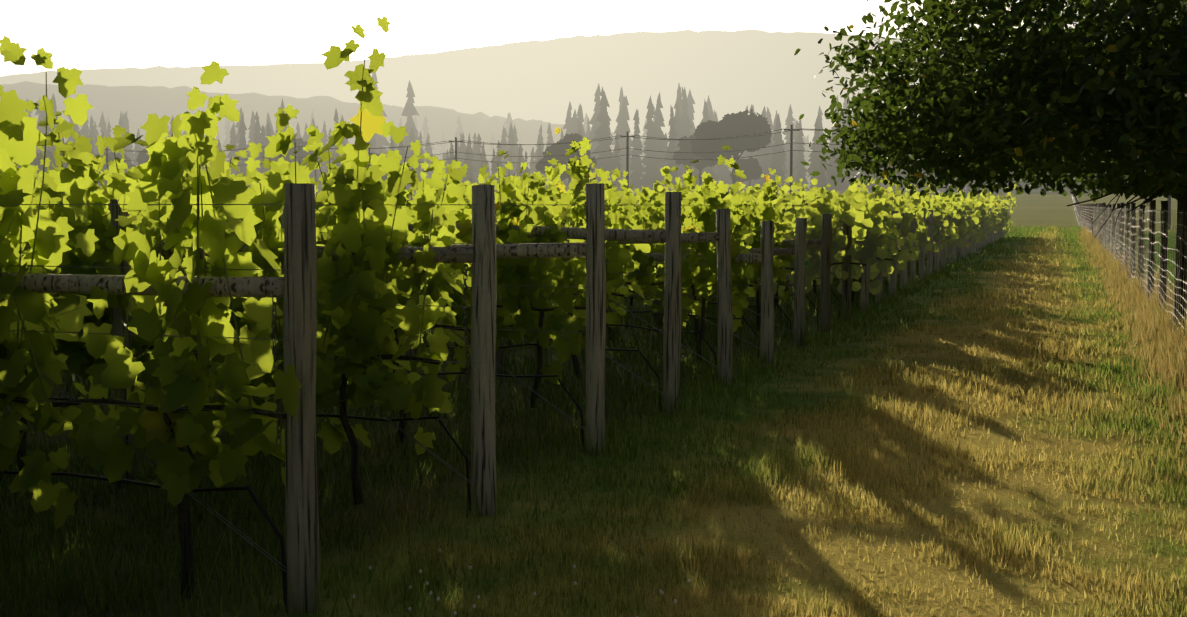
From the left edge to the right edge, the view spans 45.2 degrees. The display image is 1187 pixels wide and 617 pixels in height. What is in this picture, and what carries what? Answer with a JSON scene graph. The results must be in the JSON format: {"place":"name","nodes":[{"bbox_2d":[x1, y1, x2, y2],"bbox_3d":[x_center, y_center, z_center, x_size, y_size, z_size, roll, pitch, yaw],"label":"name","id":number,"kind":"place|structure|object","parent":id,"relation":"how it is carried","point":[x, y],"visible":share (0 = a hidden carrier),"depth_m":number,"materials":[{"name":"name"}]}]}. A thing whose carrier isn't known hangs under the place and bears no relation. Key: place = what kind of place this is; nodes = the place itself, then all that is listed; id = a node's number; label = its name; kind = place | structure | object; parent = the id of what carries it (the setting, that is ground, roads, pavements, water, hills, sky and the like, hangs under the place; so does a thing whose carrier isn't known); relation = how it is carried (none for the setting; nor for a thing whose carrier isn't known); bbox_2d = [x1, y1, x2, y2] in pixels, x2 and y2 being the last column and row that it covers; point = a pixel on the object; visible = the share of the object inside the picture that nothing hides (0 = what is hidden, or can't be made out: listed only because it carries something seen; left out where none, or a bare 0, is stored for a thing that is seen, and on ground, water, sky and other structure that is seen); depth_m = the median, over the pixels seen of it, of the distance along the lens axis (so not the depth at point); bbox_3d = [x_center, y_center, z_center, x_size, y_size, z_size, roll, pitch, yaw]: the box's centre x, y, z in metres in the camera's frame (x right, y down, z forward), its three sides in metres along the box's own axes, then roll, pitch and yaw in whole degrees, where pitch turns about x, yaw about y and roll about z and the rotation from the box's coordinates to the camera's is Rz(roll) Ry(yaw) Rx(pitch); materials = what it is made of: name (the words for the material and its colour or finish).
{"place":"outdoors","nodes":[
{"label":"outdoors","id":0,"kind":"place"},
{"bbox_2d":[2,48,737,409],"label":"vine shoots","id":1,"kind":"object","parent":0,"point":[226,270],"visible":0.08,"depth_m":6.66,"materials":[{"name":"green plant"}]},
{"bbox_2d":[0,16,794,528],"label":"vine leaves","id":2,"kind":"object","parent":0,"point":[100,358],"visible":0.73,"depth_m":8.18,"materials":[{"name":"green plant"}]},
{"bbox_2d":[0,81,940,192],"bbox_3d":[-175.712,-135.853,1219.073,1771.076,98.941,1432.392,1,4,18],"label":"hill","id":3,"kind":"structure","parent":0,"point":[138,104],"depth_m":1041.82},
{"bbox_2d":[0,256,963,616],"bbox_3d":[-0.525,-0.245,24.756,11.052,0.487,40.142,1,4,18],"label":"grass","id":4,"kind":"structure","parent":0,"point":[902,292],"depth_m":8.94,"materials":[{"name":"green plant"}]},
{"bbox_2d":[0,29,1088,157],"bbox_3d":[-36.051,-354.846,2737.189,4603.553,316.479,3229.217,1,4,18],"label":"hill","id":5,"kind":"structure","parent":0,"point":[730,72],"depth_m":2328.74,"materials":[{"name":"beige"}]},
{"bbox_2d":[0,0,1175,76],"label":"sky","id":6,"kind":"structure","parent":0,"point":[78,34],"materials":[{"name":"white"}]},
{"bbox_2d":[0,192,1186,616],"bbox_3d":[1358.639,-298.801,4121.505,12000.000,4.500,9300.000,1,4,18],"label":"ground","id":7,"kind":"structure","parent":0,"point":[1048,208],"depth_m":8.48,"materials":[{"name":"green plant"}]},
{"bbox_2d":[0,183,851,613],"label":"wooden trellis posts","id":8,"kind":"object","parent":7,"relation":"on","point":[294,287],"visible":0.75,"depth_m":8.19,"materials":[{"name":"grey wood"}]},
{"bbox_2d":[271,264,469,445],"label":"post chains","id":9,"kind":"object","parent":8,"relation":"attached to","point":[276,360],"visible":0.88,"depth_m":6.22,"materials":[{"name":"grey metal"}]},
{"bbox_2d":[0,204,884,570],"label":"trellis wires","id":10,"kind":"object","parent":7,"relation":"on","point":[368,304],"visible":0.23,"depth_m":8.23,"materials":[{"name":"grey metal"}]},
{"bbox_2d":[0,272,886,604],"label":"drip lines","id":11,"kind":"object","parent":7,"relation":"on","point":[260,506],"visible":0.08,"depth_m":8.51,"materials":[{"name":"black plastic"}]},
{"bbox_2d":[0,250,911,598],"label":"grapevine trunks","id":12,"kind":"object","parent":7,"relation":"on","point":[186,540],"visible":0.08,"depth_m":8.45,"materials":[{"name":"brown wood"}]},
{"bbox_2d":[352,549,689,616],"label":"clover flowers","id":13,"kind":"object","parent":7,"relation":"on","point":[534,593],"visible":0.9,"depth_m":6.34,"materials":[{"name":"white plant"}]},
{"bbox_2d":[25,72,1096,193],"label":"conifer trees","id":14,"kind":"object","parent":7,"relation":"on","point":[644,171],"visible":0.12,"depth_m":381.22,"materials":[{"name":"green plant"}]},
{"bbox_2d":[104,152,1098,192],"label":"broadleaf trunks","id":15,"kind":"object","parent":7,"relation":"on","point":[734,176],"depth_m":278.83,"materials":[{"name":"brown wood"}]},
{"bbox_2d":[15,109,1145,182],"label":"broadleaf trees","id":16,"kind":"object","parent":15,"relation":"attached to","point":[740,124],"visible":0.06,"depth_m":252.20,"materials":[{"name":"plant"}]},
{"bbox_2d":[105,125,1170,229],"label":"utility poles","id":17,"kind":"object","parent":7,"relation":"on","point":[791,150],"visible":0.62,"depth_m":149.12,"materials":[{"name":"brown wood"}]},
{"bbox_2d":[747,208,1004,308],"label":"vineyard posts","id":18,"kind":"object","parent":7,"relation":"on","point":[993,237],"visible":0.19,"depth_m":33.79,"materials":[{"name":"grey wood"}]},
{"bbox_2d":[794,0,1186,236],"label":"apple tree","id":19,"kind":"object","parent":7,"relation":"on","point":[977,117],"depth_m":15.03,"materials":[{"name":"green plant"}]},
{"bbox_2d":[849,0,1186,190],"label":"apples","id":20,"kind":"object","parent":19,"relation":"on","point":[1061,25],"visible":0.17,"depth_m":13.67,"materials":[{"name":"red food"}]},
{"bbox_2d":[1070,189,1186,333],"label":"fence posts","id":21,"kind":"object","parent":7,"relation":"on","point":[1181,245],"visible":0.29,"depth_m":20.69,"materials":[{"name":"brown wood"}]},
{"bbox_2d":[1070,191,1186,341],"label":"wire fence","id":22,"kind":"object","parent":21,"relation":"attached to","point":[1121,240],"visible":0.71,"depth_m":27.76,"materials":[{"name":"grey metal"}]},
{"bbox_2d":[446,163,1017,310],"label":"vine leaves","id":23,"kind":"object","parent":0,"point":[862,212],"visible":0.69,"depth_m":25.74,"materials":[{"name":"green plant"}]},
{"bbox_2d":[1070,225,1186,616],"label":"tall grass","id":24,"kind":"structure","parent":0,"point":[1166,348],"depth_m":18.39,"materials":[{"name":"yellow plant"}]}
]}

